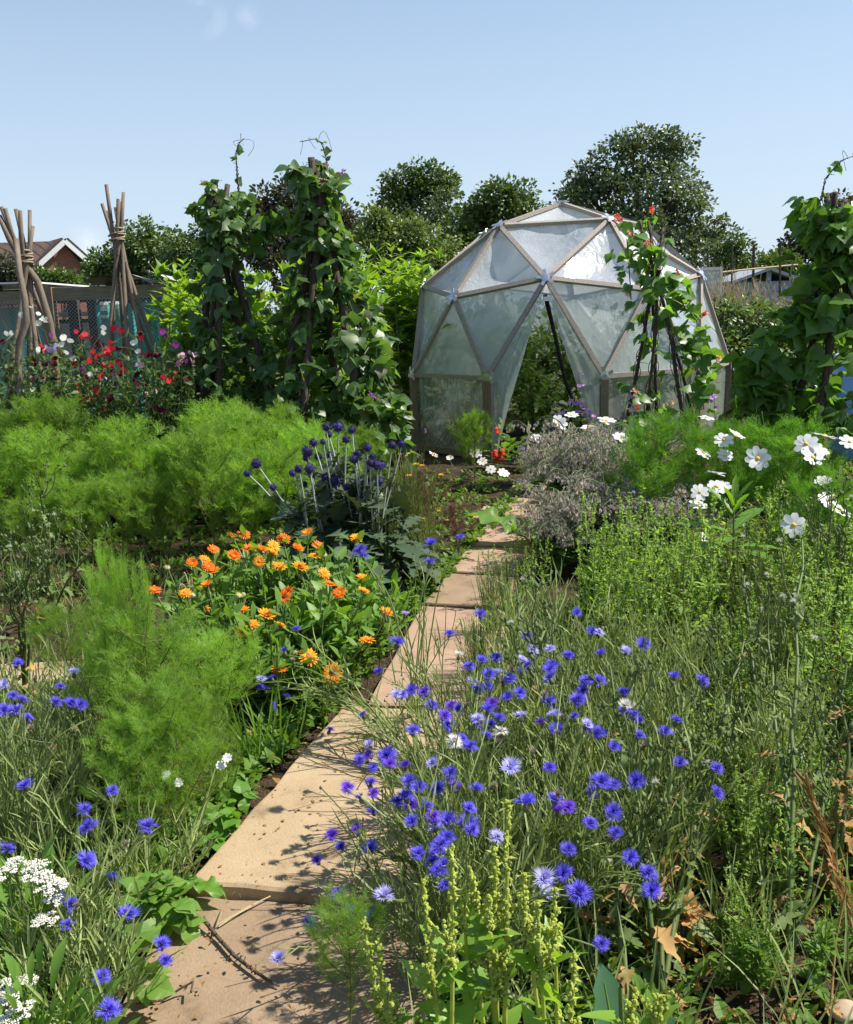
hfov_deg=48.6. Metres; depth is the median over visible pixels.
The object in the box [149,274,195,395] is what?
sunchoke plant
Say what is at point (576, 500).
borage
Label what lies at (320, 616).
marigold
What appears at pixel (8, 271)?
shrub
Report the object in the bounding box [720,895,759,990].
weed
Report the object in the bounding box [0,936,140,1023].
yarrow plant
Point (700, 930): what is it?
sow thistle
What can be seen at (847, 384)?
water barrel
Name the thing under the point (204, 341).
bean plant
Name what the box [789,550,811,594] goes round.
seeding weed
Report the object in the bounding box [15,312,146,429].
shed
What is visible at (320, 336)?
sunchoke plant
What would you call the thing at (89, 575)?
cosmos plant
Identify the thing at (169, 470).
cosmos plant
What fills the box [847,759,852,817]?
weed
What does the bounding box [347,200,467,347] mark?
apple bush
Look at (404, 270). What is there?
sunchoke plant
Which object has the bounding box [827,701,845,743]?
weed
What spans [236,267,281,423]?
sunchoke plant
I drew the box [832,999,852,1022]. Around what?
stone
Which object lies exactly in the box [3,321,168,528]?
sweet pea
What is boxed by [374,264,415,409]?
sunchoke plant
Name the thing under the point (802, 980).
soil clods
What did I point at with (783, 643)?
leafy weed
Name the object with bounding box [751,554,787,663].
seeding weed
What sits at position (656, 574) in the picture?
seeding weed
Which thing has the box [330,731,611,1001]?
cornflower plant
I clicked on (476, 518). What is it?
paving slab
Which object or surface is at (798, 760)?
weed
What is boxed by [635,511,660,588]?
seeding weed
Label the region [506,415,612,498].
borage
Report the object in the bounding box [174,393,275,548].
plant
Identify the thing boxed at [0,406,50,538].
cosmos plant
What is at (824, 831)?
dead stalk
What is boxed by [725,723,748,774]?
weed
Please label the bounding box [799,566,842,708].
seeding weed
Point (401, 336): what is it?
sunchoke plant
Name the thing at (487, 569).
seeding weed
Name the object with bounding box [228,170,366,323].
copper tree
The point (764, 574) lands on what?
grassy weed
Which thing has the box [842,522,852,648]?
seeding weed
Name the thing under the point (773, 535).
seeding weed
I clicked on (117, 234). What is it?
hazel tripod
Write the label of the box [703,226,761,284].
sapling
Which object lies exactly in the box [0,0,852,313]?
sky
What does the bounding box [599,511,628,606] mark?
seeding weed
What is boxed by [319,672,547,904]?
cornflower plant
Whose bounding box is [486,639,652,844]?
cornflower plant
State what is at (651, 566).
seeding weed
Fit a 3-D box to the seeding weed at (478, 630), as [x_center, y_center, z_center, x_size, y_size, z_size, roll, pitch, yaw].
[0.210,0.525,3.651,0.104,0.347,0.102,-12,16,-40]
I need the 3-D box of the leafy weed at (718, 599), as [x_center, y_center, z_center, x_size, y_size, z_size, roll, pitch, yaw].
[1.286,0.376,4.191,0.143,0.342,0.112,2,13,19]
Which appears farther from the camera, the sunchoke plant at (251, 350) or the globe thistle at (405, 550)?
the sunchoke plant at (251, 350)
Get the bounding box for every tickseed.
[361,498,405,563]
[373,458,432,570]
[391,459,447,543]
[392,449,434,528]
[412,506,447,565]
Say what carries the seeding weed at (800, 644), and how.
on the ground at (268, 785)
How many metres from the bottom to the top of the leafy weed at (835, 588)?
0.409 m
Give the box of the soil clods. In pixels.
[0,530,852,1023]
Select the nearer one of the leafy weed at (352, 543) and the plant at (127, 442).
the leafy weed at (352, 543)
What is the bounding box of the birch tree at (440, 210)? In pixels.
[415,186,463,242]
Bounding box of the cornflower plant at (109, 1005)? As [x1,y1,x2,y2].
[1,862,186,1023]
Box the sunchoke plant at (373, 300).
[318,256,386,379]
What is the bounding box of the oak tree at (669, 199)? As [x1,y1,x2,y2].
[546,120,741,267]
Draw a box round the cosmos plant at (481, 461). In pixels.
[428,417,495,477]
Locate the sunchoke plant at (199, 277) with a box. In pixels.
[185,272,243,427]
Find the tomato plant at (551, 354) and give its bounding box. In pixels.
[519,323,575,434]
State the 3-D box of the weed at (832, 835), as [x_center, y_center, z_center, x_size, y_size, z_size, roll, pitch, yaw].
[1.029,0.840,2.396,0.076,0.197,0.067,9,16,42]
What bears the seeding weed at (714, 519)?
on the ground at (268, 785)
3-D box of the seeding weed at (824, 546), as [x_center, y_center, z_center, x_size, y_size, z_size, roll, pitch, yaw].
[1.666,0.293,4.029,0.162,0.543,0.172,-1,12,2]
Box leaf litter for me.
[2,556,852,1023]
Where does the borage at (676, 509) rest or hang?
on the ground at (268, 785)
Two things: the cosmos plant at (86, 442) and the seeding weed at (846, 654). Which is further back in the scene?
the cosmos plant at (86, 442)
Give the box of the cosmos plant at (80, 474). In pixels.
[42,447,127,554]
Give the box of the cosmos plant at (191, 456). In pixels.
[167,412,244,530]
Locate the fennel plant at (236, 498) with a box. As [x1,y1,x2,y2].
[204,453,284,546]
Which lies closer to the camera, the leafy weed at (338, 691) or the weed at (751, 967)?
the weed at (751, 967)
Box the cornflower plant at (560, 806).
[460,674,665,937]
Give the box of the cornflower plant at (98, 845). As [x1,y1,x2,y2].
[0,768,227,923]
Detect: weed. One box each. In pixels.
[295,673,320,740]
[313,680,335,732]
[316,641,333,714]
[321,613,354,687]
[328,654,349,714]
[341,635,364,698]
[342,528,362,559]
[345,583,363,634]
[351,621,378,685]
[371,605,391,667]
[376,536,399,585]
[378,601,393,653]
[379,567,390,603]
[398,562,417,586]
[403,573,419,615]
[416,568,428,602]
[453,614,507,694]
[459,611,496,666]
[464,607,492,679]
[470,558,510,633]
[476,544,496,606]
[485,595,504,653]
[489,553,525,611]
[492,553,507,596]
[498,574,514,614]
[500,547,515,587]
[509,560,531,609]
[510,528,522,570]
[516,503,529,551]
[517,579,535,632]
[519,544,533,585]
[525,524,540,579]
[525,550,544,608]
[535,537,553,600]
[542,523,557,571]
[562,571,596,670]
[572,548,593,613]
[575,490,609,574]
[575,511,613,623]
[576,531,610,613]
[589,521,612,585]
[591,523,619,617]
[593,551,630,670]
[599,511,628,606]
[602,520,643,645]
[604,564,633,652]
[608,543,639,629]
[615,489,657,613]
[616,506,664,648]
[618,485,654,597]
[620,584,661,682]
[624,541,667,638]
[625,528,642,591]
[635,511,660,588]
[643,536,676,640]
[644,502,687,614]
[644,554,674,617]
[652,550,705,642]
[657,517,712,685]
[658,519,674,578]
[660,543,688,615]
[662,535,682,596]
[664,555,693,647]
[667,501,703,612]
[668,510,691,588]
[674,534,702,623]
[677,510,735,662]
[677,698,729,859]
[679,559,712,652]
[680,503,717,614]
[684,713,702,794]
[688,529,725,628]
[690,782,721,865]
[692,485,731,606]
[694,527,716,602]
[697,674,729,748]
[698,511,726,583]
[702,520,725,595]
[702,605,734,688]
[706,565,731,626]
[707,629,747,735]
[708,785,731,853]
[710,896,728,942]
[714,773,735,832]
[715,606,759,733]
[716,531,727,576]
[717,825,739,874]
[718,782,758,877]
[719,546,801,657]
[719,746,760,840]
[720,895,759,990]
[721,861,749,943]
[722,765,764,898]
[722,877,747,929]
[724,505,757,574]
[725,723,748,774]
[726,521,755,603]
[726,530,763,619]
[728,616,761,709]
[730,569,770,668]
[730,726,758,801]
[731,770,771,899]
[732,580,760,649]
[733,822,758,880]
[734,583,763,683]
[738,592,762,679]
[738,872,757,932]
[739,661,762,719]
[739,918,771,980]
[740,481,779,570]
[740,731,755,775]
[741,546,789,643]
[741,789,773,874]
[743,575,825,713]
[743,680,762,727]
[744,919,780,994]
[745,788,779,872]
[748,544,774,584]
[749,480,787,586]
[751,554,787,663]
[752,496,787,582]
[752,499,800,583]
[752,659,782,748]
[754,896,778,961]
[761,545,797,660]
[762,666,791,761]
[765,504,783,582]
[766,806,811,909]
[766,809,811,893]
[767,741,807,825]
[768,924,784,967]
[769,486,797,587]
[769,722,784,771]
[770,605,803,700]
[770,664,802,739]
[771,761,796,817]
[771,800,807,873]
[777,891,795,938]
[779,523,813,639]
[782,541,801,595]
[783,580,830,711]
[785,563,846,722]
[785,623,825,726]
[787,558,806,608]
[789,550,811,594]
[789,651,818,743]
[793,885,812,925]
[793,894,843,978]
[796,679,831,770]
[796,726,821,800]
[797,525,850,677]
[799,520,829,626]
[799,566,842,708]
[802,755,828,820]
[803,535,824,602]
[804,517,852,615]
[805,724,826,770]
[810,760,849,861]
[812,513,844,606]
[817,721,830,758]
[819,569,852,688]
[820,811,848,863]
[821,524,852,669]
[821,559,851,650]
[825,562,852,701]
[825,620,852,714]
[827,570,852,629]
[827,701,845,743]
[829,486,852,582]
[830,862,852,936]
[832,668,852,733]
[837,630,852,694]
[839,681,852,745]
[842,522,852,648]
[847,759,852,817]
[849,553,852,626]
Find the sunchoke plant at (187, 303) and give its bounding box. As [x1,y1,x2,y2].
[168,297,224,389]
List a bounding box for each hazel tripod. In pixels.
[0,206,122,530]
[100,184,176,523]
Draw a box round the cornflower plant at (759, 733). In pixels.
[687,650,836,821]
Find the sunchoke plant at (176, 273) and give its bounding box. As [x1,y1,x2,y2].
[172,265,245,404]
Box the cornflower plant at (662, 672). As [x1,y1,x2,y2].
[589,614,769,771]
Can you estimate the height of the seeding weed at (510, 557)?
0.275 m
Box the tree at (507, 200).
[435,172,550,254]
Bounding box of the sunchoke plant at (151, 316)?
[144,277,176,393]
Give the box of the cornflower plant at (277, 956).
[269,807,452,964]
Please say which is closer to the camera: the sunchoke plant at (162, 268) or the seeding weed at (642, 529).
the seeding weed at (642, 529)
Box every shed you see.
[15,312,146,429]
[696,267,722,303]
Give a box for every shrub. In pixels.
[0,249,41,330]
[34,262,64,289]
[44,267,87,319]
[702,256,755,284]
[737,248,784,281]
[760,244,809,275]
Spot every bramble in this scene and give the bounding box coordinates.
[707,291,852,414]
[776,290,851,349]
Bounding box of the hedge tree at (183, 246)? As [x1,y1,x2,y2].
[143,222,251,300]
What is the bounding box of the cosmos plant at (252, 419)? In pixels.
[207,397,268,529]
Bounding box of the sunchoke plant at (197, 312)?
[176,282,233,386]
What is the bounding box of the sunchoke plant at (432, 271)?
[394,245,446,420]
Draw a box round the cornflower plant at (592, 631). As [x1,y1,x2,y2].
[503,607,631,769]
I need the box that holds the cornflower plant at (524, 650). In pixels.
[451,576,585,720]
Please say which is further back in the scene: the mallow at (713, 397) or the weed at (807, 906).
the mallow at (713, 397)
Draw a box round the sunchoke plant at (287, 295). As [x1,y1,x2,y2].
[269,283,321,419]
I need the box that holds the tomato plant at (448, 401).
[427,378,482,435]
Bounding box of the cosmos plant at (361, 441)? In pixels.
[328,418,397,481]
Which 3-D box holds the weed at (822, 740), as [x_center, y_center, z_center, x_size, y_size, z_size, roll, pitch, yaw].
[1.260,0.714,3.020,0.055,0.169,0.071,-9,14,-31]
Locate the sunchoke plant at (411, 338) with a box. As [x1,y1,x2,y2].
[391,261,433,424]
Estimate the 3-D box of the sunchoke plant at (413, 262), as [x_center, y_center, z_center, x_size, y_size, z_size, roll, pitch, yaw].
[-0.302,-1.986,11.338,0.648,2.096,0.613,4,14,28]
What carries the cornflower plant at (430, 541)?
on the ground at (268, 785)
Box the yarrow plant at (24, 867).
[0,834,131,989]
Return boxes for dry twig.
[135,981,193,1004]
[203,916,279,986]
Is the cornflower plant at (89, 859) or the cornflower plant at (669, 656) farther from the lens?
the cornflower plant at (669, 656)
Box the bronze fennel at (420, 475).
[410,465,451,516]
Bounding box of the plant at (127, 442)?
[77,408,180,555]
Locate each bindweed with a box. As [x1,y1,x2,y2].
[109,868,207,1007]
[198,778,261,856]
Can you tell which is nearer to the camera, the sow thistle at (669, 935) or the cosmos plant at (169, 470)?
the sow thistle at (669, 935)
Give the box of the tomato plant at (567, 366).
[543,338,617,423]
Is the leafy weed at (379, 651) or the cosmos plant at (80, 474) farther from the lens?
the cosmos plant at (80, 474)
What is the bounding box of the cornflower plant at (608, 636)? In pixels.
[544,584,659,709]
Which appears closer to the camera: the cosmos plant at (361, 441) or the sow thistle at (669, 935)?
the sow thistle at (669, 935)
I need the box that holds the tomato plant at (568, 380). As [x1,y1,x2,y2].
[532,315,584,424]
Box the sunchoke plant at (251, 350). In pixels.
[222,309,262,419]
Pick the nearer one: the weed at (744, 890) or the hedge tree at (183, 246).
the weed at (744, 890)
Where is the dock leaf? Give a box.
[178,872,226,899]
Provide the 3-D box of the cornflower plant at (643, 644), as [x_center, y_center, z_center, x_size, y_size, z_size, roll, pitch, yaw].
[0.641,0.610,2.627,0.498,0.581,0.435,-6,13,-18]
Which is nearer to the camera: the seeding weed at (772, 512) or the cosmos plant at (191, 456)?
the seeding weed at (772, 512)
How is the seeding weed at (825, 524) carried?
on the ground at (268, 785)
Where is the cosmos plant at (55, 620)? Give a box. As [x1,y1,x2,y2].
[21,597,101,719]
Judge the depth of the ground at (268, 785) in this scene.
4.51 m
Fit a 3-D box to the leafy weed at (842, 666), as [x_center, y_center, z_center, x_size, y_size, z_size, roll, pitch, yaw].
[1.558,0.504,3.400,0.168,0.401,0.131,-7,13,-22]
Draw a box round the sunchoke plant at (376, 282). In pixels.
[358,256,393,355]
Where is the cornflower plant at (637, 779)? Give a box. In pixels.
[564,698,755,927]
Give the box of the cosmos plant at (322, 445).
[289,425,346,488]
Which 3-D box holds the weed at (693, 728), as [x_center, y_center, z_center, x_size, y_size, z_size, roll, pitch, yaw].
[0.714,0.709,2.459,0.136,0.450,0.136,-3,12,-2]
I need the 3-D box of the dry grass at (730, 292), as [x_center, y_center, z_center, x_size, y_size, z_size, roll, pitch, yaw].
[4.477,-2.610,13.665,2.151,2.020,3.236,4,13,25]
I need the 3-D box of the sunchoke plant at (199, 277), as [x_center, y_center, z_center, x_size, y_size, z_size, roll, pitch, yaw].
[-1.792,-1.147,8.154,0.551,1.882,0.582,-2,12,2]
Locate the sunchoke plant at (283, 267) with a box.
[275,258,325,463]
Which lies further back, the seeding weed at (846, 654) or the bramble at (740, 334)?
the bramble at (740, 334)
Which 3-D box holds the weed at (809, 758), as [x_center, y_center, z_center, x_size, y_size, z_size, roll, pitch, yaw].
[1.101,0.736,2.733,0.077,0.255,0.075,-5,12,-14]
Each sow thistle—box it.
[0,522,57,700]
[19,459,108,612]
[500,563,584,837]
[574,743,680,1004]
[579,598,763,993]
[642,731,739,948]
[698,533,817,785]
[728,487,852,964]
[784,618,852,904]
[799,453,852,662]
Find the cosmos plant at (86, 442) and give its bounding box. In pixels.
[51,427,122,529]
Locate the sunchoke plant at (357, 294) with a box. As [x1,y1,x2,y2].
[326,285,381,449]
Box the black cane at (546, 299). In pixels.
[543,293,583,431]
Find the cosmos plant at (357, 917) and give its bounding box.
[300,880,394,1023]
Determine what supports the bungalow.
on the ground at (268, 785)
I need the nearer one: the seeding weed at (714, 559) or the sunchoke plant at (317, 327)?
the seeding weed at (714, 559)
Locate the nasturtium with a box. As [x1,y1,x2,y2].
[484,418,531,471]
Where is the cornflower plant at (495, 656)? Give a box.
[373,608,560,771]
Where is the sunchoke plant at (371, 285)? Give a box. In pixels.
[358,254,393,388]
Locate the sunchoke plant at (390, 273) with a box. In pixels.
[364,240,421,430]
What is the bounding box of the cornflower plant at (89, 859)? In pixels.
[0,812,129,1011]
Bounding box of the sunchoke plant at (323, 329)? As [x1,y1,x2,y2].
[308,262,353,415]
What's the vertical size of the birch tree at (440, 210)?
5.802 m
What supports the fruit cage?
on the ground at (268, 785)
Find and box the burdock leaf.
[460,506,540,545]
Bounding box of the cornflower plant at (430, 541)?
[378,534,465,726]
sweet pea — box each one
[0,304,93,525]
[0,326,115,535]
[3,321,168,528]
[59,331,198,527]
[109,328,226,523]
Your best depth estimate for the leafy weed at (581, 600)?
4.50 m
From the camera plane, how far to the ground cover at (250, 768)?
2.81 m
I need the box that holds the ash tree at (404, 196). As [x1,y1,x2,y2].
[367,155,464,315]
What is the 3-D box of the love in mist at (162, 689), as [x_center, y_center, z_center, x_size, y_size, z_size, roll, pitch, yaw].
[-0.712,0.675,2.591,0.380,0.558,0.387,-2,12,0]
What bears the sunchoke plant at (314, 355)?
on the ground at (268, 785)
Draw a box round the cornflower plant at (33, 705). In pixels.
[0,599,85,766]
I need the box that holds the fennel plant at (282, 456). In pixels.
[240,434,323,546]
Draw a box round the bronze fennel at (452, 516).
[441,500,480,555]
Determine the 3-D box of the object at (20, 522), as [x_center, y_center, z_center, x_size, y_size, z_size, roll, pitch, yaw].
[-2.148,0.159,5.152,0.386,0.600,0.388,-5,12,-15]
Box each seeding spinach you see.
[360,916,415,1023]
[399,843,480,1023]
[431,865,520,1023]
[454,798,527,1023]
[503,872,587,1023]
[579,987,681,1023]
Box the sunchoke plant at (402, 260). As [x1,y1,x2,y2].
[379,248,443,399]
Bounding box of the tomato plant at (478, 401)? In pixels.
[436,323,526,445]
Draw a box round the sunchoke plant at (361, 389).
[311,289,362,449]
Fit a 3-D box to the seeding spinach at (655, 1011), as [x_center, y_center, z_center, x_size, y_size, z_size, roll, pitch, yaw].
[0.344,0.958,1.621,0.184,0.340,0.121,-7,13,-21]
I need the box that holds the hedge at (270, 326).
[108,286,413,342]
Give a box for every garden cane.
[731,241,732,291]
[752,245,753,312]
[753,245,754,296]
[779,243,781,307]
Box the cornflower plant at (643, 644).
[576,637,748,838]
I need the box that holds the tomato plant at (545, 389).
[525,368,570,434]
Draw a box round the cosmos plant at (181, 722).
[130,687,222,826]
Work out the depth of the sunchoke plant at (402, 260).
10.81 m
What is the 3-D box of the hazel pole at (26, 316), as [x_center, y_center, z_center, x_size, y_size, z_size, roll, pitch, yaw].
[-2.829,-0.839,6.724,0.195,2.146,0.190,-2,12,0]
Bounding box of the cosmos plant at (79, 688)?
[46,617,156,755]
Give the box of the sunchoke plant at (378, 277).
[353,252,391,399]
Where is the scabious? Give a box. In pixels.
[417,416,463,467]
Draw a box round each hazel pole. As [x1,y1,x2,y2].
[0,215,60,389]
[14,238,29,529]
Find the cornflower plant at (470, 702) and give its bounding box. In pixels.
[351,635,553,843]
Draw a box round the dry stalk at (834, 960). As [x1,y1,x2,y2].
[828,887,846,1023]
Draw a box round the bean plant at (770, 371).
[713,151,852,520]
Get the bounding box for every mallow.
[539,373,595,444]
[569,385,635,449]
[709,388,722,470]
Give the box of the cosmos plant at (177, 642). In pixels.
[78,594,234,789]
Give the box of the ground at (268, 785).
[0,327,852,1023]
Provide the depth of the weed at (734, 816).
2.41 m
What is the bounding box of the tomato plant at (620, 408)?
[609,389,633,427]
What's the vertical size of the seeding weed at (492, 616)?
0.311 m
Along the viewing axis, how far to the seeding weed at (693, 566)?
4.20 m
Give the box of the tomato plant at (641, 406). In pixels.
[613,375,670,434]
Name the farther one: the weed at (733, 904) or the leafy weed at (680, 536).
the leafy weed at (680, 536)
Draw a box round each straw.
[204,902,258,935]
[213,910,222,936]
[218,895,271,924]
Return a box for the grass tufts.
[0,529,852,1023]
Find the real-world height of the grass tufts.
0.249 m
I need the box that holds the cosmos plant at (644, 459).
[594,403,751,559]
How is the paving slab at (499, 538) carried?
on the ground at (268, 785)
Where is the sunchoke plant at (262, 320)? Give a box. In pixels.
[232,294,278,392]
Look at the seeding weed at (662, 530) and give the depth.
4.18 m
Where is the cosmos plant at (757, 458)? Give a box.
[677,413,781,550]
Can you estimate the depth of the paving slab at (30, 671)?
3.95 m
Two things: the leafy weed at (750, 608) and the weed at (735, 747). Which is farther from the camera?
the leafy weed at (750, 608)
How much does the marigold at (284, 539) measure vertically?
0.528 m
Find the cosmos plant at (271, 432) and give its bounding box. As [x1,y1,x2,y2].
[215,419,311,541]
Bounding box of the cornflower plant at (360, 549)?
[353,543,470,725]
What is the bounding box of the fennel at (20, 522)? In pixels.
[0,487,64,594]
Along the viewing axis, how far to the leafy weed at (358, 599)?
3.97 m
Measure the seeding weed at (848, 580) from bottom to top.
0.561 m
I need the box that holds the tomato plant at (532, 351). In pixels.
[457,321,546,425]
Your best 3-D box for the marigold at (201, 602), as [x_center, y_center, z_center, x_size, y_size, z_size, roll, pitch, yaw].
[-0.801,0.494,3.746,0.506,0.446,0.491,-12,15,-39]
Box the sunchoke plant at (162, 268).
[155,258,225,386]
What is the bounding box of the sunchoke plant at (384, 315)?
[370,277,402,390]
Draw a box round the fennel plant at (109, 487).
[81,464,161,579]
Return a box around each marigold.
[142,579,291,689]
[152,544,271,630]
[199,600,374,722]
[205,553,340,655]
[216,524,307,620]
[229,527,336,619]
[249,580,374,678]
[279,530,380,611]
[291,540,405,665]
[333,555,420,637]
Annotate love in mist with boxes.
[77,696,197,845]
[91,657,234,835]
[163,685,246,802]
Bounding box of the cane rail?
[723,264,797,272]
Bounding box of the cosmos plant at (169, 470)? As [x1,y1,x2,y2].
[140,429,219,551]
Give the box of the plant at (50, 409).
[0,383,95,541]
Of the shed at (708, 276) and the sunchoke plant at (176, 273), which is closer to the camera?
the sunchoke plant at (176, 273)
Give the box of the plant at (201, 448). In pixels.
[165,412,273,545]
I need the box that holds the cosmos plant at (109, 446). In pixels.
[92,438,163,529]
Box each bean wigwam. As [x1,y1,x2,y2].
[195,184,274,519]
[268,157,416,516]
[620,220,706,482]
[763,192,852,502]
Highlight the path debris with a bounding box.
[125,567,496,1023]
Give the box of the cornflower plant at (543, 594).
[465,553,588,671]
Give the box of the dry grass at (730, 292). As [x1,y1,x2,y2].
[705,261,797,382]
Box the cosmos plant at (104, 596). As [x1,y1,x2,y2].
[95,537,171,798]
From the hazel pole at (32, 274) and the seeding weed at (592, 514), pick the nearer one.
the seeding weed at (592, 514)
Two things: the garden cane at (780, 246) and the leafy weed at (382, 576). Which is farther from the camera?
the garden cane at (780, 246)
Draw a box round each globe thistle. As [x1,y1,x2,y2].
[243,445,397,586]
[277,421,411,599]
[297,425,447,594]
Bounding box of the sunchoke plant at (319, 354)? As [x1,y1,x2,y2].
[309,313,359,442]
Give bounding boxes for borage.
[501,489,606,573]
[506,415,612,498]
[513,464,642,572]
[514,444,548,492]
[524,423,684,534]
[577,477,722,563]
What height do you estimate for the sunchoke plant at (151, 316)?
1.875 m
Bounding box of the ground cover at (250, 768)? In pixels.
[0,460,852,1023]
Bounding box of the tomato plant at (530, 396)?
[505,345,561,445]
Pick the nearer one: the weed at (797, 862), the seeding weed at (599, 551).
the weed at (797, 862)
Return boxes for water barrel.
[827,353,852,460]
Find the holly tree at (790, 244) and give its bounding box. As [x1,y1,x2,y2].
[769,188,852,263]
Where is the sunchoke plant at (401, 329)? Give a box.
[388,280,412,386]
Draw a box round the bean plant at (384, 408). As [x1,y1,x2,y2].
[220,131,442,526]
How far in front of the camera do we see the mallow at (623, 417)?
7.68 m
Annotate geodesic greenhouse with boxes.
[403,200,731,461]
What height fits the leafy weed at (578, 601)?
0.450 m
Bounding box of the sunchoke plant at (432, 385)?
[404,277,441,409]
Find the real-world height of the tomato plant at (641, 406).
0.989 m
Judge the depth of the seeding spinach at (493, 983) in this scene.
1.59 m
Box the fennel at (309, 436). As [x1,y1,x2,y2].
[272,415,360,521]
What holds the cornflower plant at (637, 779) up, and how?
on the ground at (268, 785)
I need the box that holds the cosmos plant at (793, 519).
[738,467,852,576]
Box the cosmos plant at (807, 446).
[725,410,852,562]
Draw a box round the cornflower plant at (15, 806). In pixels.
[0,677,108,867]
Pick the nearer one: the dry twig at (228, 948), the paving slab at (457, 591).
the dry twig at (228, 948)
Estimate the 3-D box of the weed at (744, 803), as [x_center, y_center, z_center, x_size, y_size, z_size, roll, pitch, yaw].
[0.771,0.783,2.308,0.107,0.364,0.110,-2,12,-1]
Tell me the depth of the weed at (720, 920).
2.18 m
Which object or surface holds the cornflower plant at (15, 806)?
on the ground at (268, 785)
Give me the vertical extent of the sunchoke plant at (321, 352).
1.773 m
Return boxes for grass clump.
[201,678,308,772]
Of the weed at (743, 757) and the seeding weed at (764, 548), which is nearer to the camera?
the weed at (743, 757)
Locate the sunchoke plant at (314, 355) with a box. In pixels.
[290,316,341,437]
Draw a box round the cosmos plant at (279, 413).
[235,398,308,526]
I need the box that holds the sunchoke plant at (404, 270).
[397,265,438,430]
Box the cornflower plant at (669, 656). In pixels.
[611,587,737,711]
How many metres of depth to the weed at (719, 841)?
2.51 m
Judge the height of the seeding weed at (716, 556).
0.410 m
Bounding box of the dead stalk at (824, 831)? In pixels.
[794,767,852,933]
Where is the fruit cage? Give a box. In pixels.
[0,269,242,456]
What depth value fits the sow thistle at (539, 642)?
2.74 m
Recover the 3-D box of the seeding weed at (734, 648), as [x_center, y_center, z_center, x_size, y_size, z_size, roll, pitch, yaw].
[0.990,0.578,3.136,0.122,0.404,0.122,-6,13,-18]
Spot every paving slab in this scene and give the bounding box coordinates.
[0,661,73,694]
[119,897,429,1023]
[188,706,480,913]
[369,606,506,716]
[425,574,516,611]
[453,547,525,580]
[469,519,534,549]
[473,506,490,521]
[497,497,542,518]
[507,479,546,500]
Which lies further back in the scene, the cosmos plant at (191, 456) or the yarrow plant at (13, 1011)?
the cosmos plant at (191, 456)
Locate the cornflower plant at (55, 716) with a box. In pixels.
[12,651,165,802]
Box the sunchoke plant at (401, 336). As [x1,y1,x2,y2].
[374,279,417,423]
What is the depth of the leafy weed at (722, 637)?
3.50 m
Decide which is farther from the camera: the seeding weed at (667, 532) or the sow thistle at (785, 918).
the seeding weed at (667, 532)
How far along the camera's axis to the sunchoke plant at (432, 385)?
10.73 m
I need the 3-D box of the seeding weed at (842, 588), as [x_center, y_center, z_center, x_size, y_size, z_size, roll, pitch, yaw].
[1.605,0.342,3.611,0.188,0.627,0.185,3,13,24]
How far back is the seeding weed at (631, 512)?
4.55 m
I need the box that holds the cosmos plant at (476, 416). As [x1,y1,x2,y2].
[445,406,494,482]
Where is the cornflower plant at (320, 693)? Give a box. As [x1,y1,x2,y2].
[256,624,430,774]
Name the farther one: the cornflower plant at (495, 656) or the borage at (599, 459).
the borage at (599, 459)
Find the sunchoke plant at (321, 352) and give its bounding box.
[311,275,365,456]
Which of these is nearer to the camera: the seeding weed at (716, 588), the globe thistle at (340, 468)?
the seeding weed at (716, 588)
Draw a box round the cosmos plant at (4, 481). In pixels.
[0,450,41,563]
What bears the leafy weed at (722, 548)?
on the ground at (268, 785)
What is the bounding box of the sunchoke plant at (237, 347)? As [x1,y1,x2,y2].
[223,320,264,399]
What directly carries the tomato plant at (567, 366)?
on the ground at (268, 785)
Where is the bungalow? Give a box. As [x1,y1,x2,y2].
[0,238,110,356]
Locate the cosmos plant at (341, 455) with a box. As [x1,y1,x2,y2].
[307,449,372,501]
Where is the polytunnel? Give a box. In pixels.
[722,268,797,335]
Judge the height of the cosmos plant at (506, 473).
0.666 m
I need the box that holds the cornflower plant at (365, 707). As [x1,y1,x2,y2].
[291,657,441,788]
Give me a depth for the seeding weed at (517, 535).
5.19 m
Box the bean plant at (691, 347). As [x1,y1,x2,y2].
[601,206,724,479]
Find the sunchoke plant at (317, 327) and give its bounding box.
[311,269,342,436]
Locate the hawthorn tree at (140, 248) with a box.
[78,212,179,305]
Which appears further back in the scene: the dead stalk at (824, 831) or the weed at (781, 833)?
the weed at (781, 833)
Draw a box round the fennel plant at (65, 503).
[32,469,110,587]
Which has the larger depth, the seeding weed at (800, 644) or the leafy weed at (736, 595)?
the leafy weed at (736, 595)
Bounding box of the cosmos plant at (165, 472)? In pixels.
[150,430,194,527]
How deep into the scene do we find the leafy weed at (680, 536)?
4.60 m
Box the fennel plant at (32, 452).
[0,420,91,556]
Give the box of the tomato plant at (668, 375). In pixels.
[617,322,719,423]
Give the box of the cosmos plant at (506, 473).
[498,411,650,485]
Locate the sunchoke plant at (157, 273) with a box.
[151,263,187,359]
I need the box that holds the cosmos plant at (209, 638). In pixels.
[164,621,270,758]
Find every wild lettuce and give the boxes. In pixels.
[593,963,675,1023]
[675,475,781,621]
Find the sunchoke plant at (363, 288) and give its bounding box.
[356,284,381,449]
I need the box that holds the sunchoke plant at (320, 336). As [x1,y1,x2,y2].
[315,280,352,430]
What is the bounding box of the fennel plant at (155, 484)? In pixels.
[121,469,196,571]
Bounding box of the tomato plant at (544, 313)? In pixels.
[506,311,566,431]
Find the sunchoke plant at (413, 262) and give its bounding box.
[379,256,418,430]
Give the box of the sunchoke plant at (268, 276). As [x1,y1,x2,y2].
[227,268,279,389]
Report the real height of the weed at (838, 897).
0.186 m
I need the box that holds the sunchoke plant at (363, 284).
[353,262,378,326]
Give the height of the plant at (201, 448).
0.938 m
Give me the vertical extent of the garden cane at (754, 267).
2.524 m
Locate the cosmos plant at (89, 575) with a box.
[70,535,125,783]
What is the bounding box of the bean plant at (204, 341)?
[156,133,331,523]

